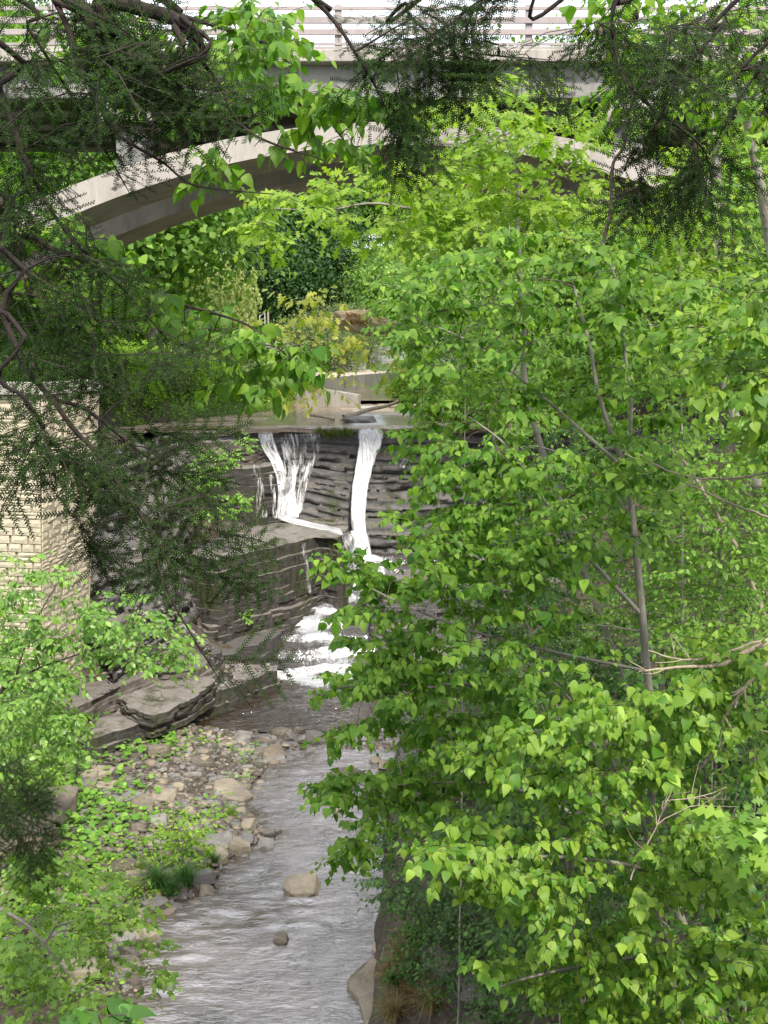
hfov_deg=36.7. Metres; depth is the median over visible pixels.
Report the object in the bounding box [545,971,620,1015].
shrub
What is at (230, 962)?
creek water
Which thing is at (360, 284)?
broadleaf tree
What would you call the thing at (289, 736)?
stone
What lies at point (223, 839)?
rock
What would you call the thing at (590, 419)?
tree
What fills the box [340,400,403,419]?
log
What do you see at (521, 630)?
tree
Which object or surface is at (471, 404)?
bush
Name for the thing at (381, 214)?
forest tree
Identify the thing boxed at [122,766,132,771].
stone
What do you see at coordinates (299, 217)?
forest tree
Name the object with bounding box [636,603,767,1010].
tree
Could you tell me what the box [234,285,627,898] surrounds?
oak tree
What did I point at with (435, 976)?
grass tuft
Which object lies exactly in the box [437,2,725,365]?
broadleaf tree
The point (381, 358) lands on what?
sloped paving
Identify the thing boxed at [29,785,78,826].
rock
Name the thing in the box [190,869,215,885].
stone
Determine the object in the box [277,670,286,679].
waterfall
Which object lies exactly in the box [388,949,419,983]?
grass tuft
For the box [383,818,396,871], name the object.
rock ledge
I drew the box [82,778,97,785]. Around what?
stone
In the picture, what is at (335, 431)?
moss tuft
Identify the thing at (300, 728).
stone
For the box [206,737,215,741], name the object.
stone
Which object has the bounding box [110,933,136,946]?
stone
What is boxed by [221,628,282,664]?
rock ledge
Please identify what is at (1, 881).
rock
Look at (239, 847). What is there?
stone
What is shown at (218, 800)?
gravel
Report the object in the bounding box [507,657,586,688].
shrub
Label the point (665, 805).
dead branch
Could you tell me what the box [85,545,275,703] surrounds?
shale rubble
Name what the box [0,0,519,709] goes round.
hemlock tree
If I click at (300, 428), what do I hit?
bedrock platform
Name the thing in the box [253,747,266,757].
stone
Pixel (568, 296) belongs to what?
broadleaf tree
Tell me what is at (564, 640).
shrub
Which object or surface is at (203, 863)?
stone
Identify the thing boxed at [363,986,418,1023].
grass tuft
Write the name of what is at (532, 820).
shrub
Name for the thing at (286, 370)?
basswood tree
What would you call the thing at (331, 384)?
channel wall
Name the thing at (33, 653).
shrub
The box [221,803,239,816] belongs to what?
grass tuft
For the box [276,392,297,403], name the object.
bush
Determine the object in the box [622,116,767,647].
tree
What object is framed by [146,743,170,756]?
stone
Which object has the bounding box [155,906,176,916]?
rock
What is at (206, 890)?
rock
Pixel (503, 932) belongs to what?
tree
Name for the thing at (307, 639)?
cascade water
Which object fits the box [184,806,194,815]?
stone
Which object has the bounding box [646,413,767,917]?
tree
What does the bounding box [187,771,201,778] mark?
stone
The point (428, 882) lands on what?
herbs
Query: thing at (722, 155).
broadleaf tree
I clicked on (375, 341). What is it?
broadleaf tree
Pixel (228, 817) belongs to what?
stone
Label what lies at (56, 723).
birch tree
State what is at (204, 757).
rock
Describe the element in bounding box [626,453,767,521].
dead branch
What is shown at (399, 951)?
grass tuft
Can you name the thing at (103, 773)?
rock
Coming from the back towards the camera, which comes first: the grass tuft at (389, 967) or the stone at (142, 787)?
the stone at (142, 787)
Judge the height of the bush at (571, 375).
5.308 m
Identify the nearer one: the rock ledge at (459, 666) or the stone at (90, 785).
the stone at (90, 785)
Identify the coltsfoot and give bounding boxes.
[0,704,193,913]
[1,727,267,953]
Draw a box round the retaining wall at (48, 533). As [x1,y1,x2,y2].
[0,379,102,707]
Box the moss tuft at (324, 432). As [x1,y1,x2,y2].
[314,429,328,435]
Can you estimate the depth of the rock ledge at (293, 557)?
48.53 m
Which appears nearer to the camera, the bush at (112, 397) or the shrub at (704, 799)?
the shrub at (704, 799)
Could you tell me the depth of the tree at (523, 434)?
26.23 m
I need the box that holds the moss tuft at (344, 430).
[340,425,349,433]
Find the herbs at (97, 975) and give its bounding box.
[0,860,165,1013]
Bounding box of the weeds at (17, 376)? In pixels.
[1,352,294,422]
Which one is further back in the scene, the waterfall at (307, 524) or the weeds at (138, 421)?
the weeds at (138, 421)
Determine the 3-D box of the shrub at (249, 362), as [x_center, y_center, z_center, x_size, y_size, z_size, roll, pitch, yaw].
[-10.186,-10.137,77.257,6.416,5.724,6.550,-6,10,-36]
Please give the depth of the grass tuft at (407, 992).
19.04 m
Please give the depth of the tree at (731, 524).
12.50 m
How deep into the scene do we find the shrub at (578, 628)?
30.25 m
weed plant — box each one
[70,738,91,783]
[143,826,219,873]
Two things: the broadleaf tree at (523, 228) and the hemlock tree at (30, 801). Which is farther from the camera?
the broadleaf tree at (523, 228)
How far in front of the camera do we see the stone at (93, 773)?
32.92 m
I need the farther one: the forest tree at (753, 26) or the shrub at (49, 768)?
the forest tree at (753, 26)
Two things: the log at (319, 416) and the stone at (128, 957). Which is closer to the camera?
the stone at (128, 957)
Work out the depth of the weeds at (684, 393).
62.09 m
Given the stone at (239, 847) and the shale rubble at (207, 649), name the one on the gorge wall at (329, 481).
the shale rubble at (207, 649)
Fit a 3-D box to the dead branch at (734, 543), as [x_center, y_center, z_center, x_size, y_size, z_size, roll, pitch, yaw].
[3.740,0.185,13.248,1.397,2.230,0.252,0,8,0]
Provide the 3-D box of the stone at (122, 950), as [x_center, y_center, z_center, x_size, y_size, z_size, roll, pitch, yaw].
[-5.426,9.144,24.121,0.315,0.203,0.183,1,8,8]
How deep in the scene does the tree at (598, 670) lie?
16.40 m
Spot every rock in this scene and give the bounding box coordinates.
[0,873,29,899]
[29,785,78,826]
[49,954,99,979]
[81,880,110,903]
[93,765,114,779]
[95,780,121,789]
[102,857,136,872]
[103,790,146,801]
[130,796,153,814]
[149,788,177,803]
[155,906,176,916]
[199,884,214,895]
[200,754,209,759]
[201,831,232,851]
[211,845,228,863]
[213,778,253,802]
[219,522,250,532]
[234,730,252,743]
[240,818,255,831]
[241,832,253,844]
[256,837,273,849]
[260,829,275,837]
[262,743,286,763]
[273,932,288,945]
[283,871,320,896]
[305,730,324,744]
[330,767,364,782]
[332,310,396,335]
[343,416,376,422]
[347,958,375,1023]
[369,755,380,763]
[378,759,390,769]
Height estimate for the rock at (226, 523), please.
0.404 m
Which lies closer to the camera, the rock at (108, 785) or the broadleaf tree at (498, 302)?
the rock at (108, 785)
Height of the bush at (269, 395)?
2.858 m
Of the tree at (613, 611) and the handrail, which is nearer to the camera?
the tree at (613, 611)
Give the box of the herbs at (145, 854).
[0,779,240,993]
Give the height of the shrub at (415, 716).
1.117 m
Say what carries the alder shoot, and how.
on the ground
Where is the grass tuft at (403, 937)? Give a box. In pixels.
[385,917,420,953]
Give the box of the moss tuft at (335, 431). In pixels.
[330,426,337,434]
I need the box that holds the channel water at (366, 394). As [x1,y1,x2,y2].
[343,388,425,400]
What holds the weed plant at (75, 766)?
on the ground
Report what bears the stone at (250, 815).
in the creek water at (230, 962)
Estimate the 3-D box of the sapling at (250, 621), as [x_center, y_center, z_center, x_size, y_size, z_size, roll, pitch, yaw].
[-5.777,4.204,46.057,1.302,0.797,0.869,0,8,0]
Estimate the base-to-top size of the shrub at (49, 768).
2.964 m
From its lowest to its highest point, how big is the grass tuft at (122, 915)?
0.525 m
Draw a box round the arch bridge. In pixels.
[0,5,767,307]
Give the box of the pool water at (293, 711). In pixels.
[195,670,421,732]
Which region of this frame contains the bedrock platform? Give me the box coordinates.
[114,401,634,435]
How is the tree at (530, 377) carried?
on the ground
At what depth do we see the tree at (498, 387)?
14.53 m
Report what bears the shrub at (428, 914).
on the ground
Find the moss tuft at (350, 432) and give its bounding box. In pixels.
[346,426,356,435]
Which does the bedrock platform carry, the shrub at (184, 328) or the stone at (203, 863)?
the shrub at (184, 328)
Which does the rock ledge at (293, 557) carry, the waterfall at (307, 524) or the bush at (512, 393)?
the waterfall at (307, 524)
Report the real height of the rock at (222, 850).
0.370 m
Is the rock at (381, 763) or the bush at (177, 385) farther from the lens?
the bush at (177, 385)
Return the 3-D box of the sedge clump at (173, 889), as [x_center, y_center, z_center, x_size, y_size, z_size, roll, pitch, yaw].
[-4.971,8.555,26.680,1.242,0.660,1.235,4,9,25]
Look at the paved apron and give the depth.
107.72 m
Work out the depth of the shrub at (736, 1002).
13.21 m
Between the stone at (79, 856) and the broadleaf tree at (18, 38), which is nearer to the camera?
the stone at (79, 856)
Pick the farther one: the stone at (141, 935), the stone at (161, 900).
the stone at (161, 900)
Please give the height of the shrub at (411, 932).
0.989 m
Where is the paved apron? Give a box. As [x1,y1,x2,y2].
[316,370,390,377]
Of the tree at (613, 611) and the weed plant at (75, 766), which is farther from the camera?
the weed plant at (75, 766)
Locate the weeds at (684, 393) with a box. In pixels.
[520,359,744,426]
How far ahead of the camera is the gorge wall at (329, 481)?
56.47 m
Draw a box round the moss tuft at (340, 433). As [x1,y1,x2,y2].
[337,427,342,436]
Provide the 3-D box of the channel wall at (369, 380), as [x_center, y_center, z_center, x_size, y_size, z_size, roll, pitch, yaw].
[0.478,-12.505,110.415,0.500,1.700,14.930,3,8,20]
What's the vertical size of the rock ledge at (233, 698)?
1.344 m
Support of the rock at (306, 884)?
in the creek water at (230, 962)
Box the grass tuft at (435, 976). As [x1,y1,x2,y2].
[402,956,456,997]
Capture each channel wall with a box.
[324,374,362,390]
[363,372,399,387]
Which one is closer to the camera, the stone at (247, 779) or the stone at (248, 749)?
the stone at (247, 779)
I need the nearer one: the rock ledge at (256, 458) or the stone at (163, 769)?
the stone at (163, 769)
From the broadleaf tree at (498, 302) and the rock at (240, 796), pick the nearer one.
the rock at (240, 796)
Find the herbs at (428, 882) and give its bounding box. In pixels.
[378,448,765,1023]
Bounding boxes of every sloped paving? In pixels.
[251,343,292,365]
[321,356,367,369]
[368,345,444,367]
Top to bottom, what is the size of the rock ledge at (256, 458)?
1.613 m
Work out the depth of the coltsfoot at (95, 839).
30.36 m
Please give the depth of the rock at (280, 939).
24.65 m
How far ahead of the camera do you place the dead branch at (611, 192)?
4.66 m
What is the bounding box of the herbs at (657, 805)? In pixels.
[454,475,764,1018]
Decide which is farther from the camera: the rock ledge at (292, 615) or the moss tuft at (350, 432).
the moss tuft at (350, 432)
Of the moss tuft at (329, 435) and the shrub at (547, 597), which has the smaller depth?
the shrub at (547, 597)
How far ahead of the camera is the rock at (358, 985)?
22.83 m
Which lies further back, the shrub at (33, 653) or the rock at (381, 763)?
the rock at (381, 763)
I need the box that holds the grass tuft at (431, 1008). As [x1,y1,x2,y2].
[399,978,447,1022]
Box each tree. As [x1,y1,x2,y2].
[0,0,77,42]
[0,0,125,343]
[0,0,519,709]
[0,38,351,350]
[0,158,106,376]
[0,207,340,421]
[0,270,116,379]
[0,550,209,786]
[0,732,88,895]
[12,0,422,216]
[86,275,243,350]
[160,227,218,271]
[165,252,262,328]
[191,193,378,301]
[204,202,347,330]
[209,206,291,314]
[222,68,708,916]
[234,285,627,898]
[249,193,350,324]
[254,190,380,317]
[263,287,383,371]
[294,187,382,316]
[297,621,597,1004]
[299,226,728,1020]
[304,291,388,365]
[314,0,767,266]
[327,230,440,339]
[343,233,551,745]
[345,187,403,251]
[357,187,402,245]
[358,187,404,248]
[361,262,584,1023]
[366,189,481,271]
[372,245,601,695]
[378,186,463,217]
[392,626,767,1023]
[397,758,659,1023]
[398,158,623,807]
[398,261,511,373]
[402,706,484,820]
[419,516,608,1023]
[433,591,659,859]
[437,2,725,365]
[449,667,690,986]
[450,208,544,368]
[450,881,661,1023]
[478,406,601,657]
[493,231,672,377]
[506,420,671,750]
[512,214,681,376]
[535,286,728,910]
[547,455,708,907]
[548,0,767,256]
[551,787,767,1022]
[556,179,767,1018]
[557,70,767,529]
[563,154,763,357]
[581,205,767,823]
[606,632,767,978]
[620,408,767,797]
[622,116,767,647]
[628,12,767,375]
[628,428,767,988]
[636,266,767,476]
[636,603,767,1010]
[644,158,767,351]
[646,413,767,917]
[683,1,764,42]
[704,0,767,28]
[750,12,766,42]
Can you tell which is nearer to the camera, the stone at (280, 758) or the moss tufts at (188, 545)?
the stone at (280, 758)
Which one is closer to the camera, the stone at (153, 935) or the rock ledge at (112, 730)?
the stone at (153, 935)
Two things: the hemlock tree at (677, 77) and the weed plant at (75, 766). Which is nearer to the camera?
the hemlock tree at (677, 77)
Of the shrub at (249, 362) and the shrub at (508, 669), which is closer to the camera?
the shrub at (508, 669)
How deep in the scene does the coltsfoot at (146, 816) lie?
30.53 m
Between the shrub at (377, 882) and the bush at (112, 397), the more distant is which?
the bush at (112, 397)
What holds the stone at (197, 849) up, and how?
on the ground
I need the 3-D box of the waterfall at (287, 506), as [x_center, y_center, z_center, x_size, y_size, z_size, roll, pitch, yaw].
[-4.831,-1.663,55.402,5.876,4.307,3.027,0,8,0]
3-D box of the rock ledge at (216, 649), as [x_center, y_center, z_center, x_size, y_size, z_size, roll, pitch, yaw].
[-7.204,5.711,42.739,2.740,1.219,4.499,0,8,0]
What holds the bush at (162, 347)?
on the ground
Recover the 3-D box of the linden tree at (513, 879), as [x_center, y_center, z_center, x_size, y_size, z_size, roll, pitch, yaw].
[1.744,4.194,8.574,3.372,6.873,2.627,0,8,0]
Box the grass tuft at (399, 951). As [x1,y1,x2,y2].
[380,931,411,965]
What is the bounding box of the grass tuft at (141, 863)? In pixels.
[135,856,149,871]
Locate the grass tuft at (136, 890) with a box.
[126,876,145,899]
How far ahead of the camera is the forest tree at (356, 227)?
135.72 m
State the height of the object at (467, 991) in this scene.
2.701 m
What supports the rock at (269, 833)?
in the creek water at (230, 962)
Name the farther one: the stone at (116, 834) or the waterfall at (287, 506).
the waterfall at (287, 506)
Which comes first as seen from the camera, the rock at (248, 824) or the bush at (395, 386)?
the rock at (248, 824)
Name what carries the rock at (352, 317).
on the ground
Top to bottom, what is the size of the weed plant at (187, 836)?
1.455 m
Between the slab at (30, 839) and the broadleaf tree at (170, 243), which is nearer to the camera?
the slab at (30, 839)
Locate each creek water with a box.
[132,732,398,1023]
[161,406,567,428]
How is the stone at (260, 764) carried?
on the ground
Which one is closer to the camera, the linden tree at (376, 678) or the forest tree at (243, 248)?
the linden tree at (376, 678)
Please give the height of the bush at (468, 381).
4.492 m
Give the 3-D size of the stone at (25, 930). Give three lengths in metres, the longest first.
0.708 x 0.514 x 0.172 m
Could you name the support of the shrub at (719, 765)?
on the ground
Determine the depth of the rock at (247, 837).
29.60 m
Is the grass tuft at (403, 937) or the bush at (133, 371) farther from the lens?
the bush at (133, 371)
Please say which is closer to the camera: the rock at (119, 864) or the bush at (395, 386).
the rock at (119, 864)
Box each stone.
[6,917,35,935]
[67,854,85,866]
[81,768,98,779]
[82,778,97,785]
[83,784,96,790]
[97,804,117,813]
[102,847,116,851]
[109,954,141,973]
[110,829,121,837]
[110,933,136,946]
[117,945,130,954]
[121,928,144,941]
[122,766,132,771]
[135,786,148,789]
[139,895,169,915]
[139,948,156,954]
[143,927,160,940]
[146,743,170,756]
[150,813,167,828]
[156,767,166,772]
[156,850,172,856]
[170,901,182,908]
[172,782,184,789]
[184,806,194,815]
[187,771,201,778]
[190,755,214,768]
[190,846,204,855]
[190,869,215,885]
[195,862,207,868]
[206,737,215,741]
[226,815,239,819]
[228,801,238,806]
[228,840,250,855]
[232,836,242,839]
[235,806,245,813]
[240,777,250,782]
[244,747,253,751]
[245,813,254,817]
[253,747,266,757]
[253,762,265,768]
[258,738,272,741]
[269,727,289,737]
[275,754,286,762]
[283,731,297,740]
[293,726,308,731]
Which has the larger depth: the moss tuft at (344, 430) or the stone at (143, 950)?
the moss tuft at (344, 430)
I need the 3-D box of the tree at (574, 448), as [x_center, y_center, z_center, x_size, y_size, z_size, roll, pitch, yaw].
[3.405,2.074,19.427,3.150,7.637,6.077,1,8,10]
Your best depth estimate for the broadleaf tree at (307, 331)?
109.43 m
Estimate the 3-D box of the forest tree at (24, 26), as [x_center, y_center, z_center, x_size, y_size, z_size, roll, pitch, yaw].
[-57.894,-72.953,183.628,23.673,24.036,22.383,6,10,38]
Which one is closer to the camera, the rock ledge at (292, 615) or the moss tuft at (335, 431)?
the rock ledge at (292, 615)
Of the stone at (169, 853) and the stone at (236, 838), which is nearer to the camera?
the stone at (169, 853)
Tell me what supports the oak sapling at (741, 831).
on the ground
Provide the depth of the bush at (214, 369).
66.78 m
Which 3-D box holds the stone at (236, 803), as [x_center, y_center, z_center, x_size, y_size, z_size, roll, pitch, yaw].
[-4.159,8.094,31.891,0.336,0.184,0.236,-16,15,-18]
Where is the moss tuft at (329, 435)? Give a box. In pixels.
[326,429,334,438]
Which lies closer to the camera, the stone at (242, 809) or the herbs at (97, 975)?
the herbs at (97, 975)
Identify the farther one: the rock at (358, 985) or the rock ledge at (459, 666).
the rock ledge at (459, 666)
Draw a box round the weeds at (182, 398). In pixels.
[2,350,295,424]
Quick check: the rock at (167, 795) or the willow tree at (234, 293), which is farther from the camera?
the willow tree at (234, 293)
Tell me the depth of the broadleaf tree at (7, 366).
59.15 m
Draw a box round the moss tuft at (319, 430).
[313,423,325,433]
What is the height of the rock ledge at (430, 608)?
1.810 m
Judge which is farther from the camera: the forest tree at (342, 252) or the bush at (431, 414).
the forest tree at (342, 252)
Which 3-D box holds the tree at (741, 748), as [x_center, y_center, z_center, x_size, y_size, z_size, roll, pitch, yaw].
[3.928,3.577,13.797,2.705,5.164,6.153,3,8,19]
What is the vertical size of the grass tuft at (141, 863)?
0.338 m
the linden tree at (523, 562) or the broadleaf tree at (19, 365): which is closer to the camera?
the linden tree at (523, 562)
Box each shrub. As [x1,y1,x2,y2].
[0,647,71,735]
[0,715,80,811]
[145,314,253,369]
[222,327,276,370]
[349,800,472,952]
[379,840,519,1010]
[380,950,423,995]
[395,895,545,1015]
[400,915,450,959]
[401,698,427,722]
[434,763,475,806]
[452,990,525,1023]
[474,818,552,845]
[497,665,524,675]
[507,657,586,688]
[508,805,559,841]
[526,588,551,605]
[543,630,598,655]
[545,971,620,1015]
[557,620,592,638]
[641,531,697,565]
[650,925,690,961]
[688,746,746,783]
[694,769,741,808]
[698,741,755,783]
[709,746,767,816]
[723,990,762,1012]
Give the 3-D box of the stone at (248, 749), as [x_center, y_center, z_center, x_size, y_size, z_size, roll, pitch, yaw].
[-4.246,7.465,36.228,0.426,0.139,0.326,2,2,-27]
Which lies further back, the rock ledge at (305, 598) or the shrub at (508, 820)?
the rock ledge at (305, 598)
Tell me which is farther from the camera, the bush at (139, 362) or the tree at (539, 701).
the bush at (139, 362)
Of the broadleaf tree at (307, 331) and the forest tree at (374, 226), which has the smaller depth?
the broadleaf tree at (307, 331)
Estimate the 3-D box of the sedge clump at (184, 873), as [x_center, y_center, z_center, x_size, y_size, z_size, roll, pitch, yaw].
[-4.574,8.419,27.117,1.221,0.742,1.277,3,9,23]
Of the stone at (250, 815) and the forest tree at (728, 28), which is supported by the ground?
the forest tree at (728, 28)
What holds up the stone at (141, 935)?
on the ground
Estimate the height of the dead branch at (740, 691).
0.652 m
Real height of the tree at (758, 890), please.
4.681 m
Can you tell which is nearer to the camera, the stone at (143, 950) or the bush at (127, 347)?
the stone at (143, 950)
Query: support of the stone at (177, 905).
on the ground
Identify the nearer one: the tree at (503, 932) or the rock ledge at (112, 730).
the tree at (503, 932)
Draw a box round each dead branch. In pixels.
[602,133,625,242]
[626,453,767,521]
[627,761,733,879]
[629,634,767,728]
[658,433,767,618]
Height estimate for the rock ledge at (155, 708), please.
0.894 m
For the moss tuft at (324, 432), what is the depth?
56.30 m
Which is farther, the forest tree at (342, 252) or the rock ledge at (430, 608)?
the forest tree at (342, 252)
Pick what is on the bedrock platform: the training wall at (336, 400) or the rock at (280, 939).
the training wall at (336, 400)
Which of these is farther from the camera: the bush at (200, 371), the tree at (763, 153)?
the bush at (200, 371)
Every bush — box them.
[70,344,155,389]
[79,332,172,364]
[98,364,135,405]
[123,376,171,407]
[126,345,169,383]
[128,354,201,399]
[132,337,191,362]
[167,349,219,395]
[190,354,244,398]
[223,364,264,398]
[252,366,280,401]
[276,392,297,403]
[380,372,423,396]
[407,378,468,419]
[446,364,491,389]
[448,364,507,420]
[480,368,548,422]
[500,357,608,423]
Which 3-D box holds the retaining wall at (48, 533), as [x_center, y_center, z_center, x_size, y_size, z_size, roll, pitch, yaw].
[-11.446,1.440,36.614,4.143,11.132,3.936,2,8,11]
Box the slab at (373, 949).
[372,941,375,953]
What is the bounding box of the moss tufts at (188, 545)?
[111,438,210,666]
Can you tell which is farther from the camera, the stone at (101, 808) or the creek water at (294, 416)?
the creek water at (294, 416)
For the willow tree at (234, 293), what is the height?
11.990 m
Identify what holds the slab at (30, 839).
on the ground
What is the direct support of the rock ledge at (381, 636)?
on the ground
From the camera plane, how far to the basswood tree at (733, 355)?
6.56 m
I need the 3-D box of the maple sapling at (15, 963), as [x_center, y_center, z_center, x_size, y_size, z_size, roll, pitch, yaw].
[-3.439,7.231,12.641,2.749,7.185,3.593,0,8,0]
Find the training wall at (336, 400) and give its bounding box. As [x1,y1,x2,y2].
[296,388,360,405]
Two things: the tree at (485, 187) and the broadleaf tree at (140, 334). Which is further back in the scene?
the broadleaf tree at (140, 334)
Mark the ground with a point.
(444, 1014)
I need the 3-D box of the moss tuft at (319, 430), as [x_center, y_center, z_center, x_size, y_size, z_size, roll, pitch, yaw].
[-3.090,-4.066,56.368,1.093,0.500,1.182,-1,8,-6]
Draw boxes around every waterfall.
[258,433,316,517]
[277,514,356,565]
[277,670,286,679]
[347,428,382,571]
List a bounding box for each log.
[310,413,334,419]
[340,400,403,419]
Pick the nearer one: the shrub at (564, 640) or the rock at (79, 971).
the rock at (79, 971)
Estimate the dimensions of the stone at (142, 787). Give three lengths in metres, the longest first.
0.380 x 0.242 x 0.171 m
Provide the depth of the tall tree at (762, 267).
15.18 m
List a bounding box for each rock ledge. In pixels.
[58,648,220,728]
[68,711,146,754]
[117,676,217,737]
[181,517,358,634]
[188,438,265,469]
[191,664,280,721]
[199,462,289,526]
[201,596,315,641]
[206,641,223,668]
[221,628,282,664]
[223,580,322,635]
[363,569,496,633]
[368,619,495,648]
[371,638,486,689]
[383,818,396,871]
[398,747,419,767]
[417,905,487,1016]
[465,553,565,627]
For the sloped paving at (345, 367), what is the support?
on the ground
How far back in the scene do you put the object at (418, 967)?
18.29 m
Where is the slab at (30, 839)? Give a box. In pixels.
[0,814,60,875]
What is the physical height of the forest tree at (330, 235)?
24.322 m
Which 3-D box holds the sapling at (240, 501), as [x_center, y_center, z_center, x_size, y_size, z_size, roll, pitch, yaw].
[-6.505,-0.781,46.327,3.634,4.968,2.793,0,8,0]
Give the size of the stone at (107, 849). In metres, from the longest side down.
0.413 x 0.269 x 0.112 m
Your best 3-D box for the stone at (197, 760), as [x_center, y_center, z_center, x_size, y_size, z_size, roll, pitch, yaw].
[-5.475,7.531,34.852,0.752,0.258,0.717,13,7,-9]
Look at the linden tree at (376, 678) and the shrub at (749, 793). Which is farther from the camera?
the shrub at (749, 793)
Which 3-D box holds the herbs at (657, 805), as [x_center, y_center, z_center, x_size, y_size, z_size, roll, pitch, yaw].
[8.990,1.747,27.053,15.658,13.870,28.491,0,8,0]
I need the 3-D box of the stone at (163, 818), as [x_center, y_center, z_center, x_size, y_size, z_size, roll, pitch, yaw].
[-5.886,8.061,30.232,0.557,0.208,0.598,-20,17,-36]
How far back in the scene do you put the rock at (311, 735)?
37.29 m
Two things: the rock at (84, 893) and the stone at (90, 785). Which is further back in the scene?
the stone at (90, 785)
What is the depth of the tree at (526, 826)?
14.35 m
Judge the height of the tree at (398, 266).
13.520 m
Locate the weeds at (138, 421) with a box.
[126,413,145,425]
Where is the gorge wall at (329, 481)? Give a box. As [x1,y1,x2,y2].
[89,424,733,683]
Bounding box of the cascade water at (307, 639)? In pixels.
[269,552,438,676]
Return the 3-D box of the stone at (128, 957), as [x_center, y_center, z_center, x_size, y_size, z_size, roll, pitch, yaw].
[-5.258,9.255,23.574,0.626,0.186,0.760,7,5,-27]
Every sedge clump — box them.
[128,854,181,894]
[148,870,196,898]
[164,855,205,888]
[207,849,225,863]
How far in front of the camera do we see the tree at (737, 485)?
13.58 m
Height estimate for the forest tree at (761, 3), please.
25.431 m
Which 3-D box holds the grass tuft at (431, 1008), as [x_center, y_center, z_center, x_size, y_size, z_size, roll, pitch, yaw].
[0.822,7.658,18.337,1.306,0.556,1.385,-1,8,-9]
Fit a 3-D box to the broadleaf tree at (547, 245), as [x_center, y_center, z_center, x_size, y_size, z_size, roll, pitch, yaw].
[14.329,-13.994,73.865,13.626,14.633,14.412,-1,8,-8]
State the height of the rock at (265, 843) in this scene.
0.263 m
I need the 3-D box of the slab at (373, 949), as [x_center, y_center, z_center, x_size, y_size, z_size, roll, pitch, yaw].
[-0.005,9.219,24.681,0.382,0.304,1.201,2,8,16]
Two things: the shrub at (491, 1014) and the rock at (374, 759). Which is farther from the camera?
the rock at (374, 759)
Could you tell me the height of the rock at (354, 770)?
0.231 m
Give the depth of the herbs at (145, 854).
27.76 m
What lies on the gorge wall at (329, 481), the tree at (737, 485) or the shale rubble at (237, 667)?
the shale rubble at (237, 667)
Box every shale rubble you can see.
[81,545,277,711]
[84,547,267,707]
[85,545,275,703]
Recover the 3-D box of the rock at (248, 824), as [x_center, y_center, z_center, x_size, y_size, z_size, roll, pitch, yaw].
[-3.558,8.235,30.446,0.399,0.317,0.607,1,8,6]
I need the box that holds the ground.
[0,248,767,1023]
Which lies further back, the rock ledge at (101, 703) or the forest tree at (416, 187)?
the forest tree at (416, 187)
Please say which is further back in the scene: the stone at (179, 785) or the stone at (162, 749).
the stone at (162, 749)
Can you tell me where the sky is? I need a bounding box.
[9,0,767,253]
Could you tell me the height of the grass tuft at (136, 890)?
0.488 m
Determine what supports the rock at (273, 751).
on the ground
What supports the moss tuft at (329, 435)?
on the bedrock platform
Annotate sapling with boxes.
[0,832,182,1023]
[180,429,265,551]
[238,609,253,624]
[680,789,767,894]
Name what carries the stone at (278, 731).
in the creek water at (230, 962)
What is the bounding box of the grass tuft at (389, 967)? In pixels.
[358,948,410,988]
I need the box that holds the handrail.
[259,311,268,323]
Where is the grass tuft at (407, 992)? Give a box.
[368,970,420,1013]
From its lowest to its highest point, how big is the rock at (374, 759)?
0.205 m
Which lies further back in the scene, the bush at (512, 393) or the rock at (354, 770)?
the bush at (512, 393)
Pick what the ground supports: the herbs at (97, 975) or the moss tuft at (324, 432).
the herbs at (97, 975)
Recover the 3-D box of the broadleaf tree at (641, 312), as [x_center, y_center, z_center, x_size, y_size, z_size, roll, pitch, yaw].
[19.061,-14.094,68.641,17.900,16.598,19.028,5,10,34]
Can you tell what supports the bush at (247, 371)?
on the ground
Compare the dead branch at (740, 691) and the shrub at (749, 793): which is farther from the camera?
the shrub at (749, 793)
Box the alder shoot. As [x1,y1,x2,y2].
[58,986,160,1023]
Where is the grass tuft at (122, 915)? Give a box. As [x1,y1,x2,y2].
[116,903,137,921]
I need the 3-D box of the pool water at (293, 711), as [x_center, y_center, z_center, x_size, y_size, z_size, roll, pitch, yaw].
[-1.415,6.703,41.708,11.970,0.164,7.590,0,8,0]
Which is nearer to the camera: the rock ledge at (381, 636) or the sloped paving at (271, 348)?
the rock ledge at (381, 636)
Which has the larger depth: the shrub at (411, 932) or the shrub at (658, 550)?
the shrub at (658, 550)
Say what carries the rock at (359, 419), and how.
on the bedrock platform
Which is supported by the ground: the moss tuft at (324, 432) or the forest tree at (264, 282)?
the forest tree at (264, 282)
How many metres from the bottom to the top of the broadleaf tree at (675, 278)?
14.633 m
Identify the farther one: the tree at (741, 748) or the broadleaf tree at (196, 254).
the broadleaf tree at (196, 254)
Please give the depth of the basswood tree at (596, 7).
9.41 m
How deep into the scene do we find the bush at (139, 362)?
64.61 m
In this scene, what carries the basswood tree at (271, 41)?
on the ground
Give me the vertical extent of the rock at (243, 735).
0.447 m
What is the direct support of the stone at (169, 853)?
on the ground

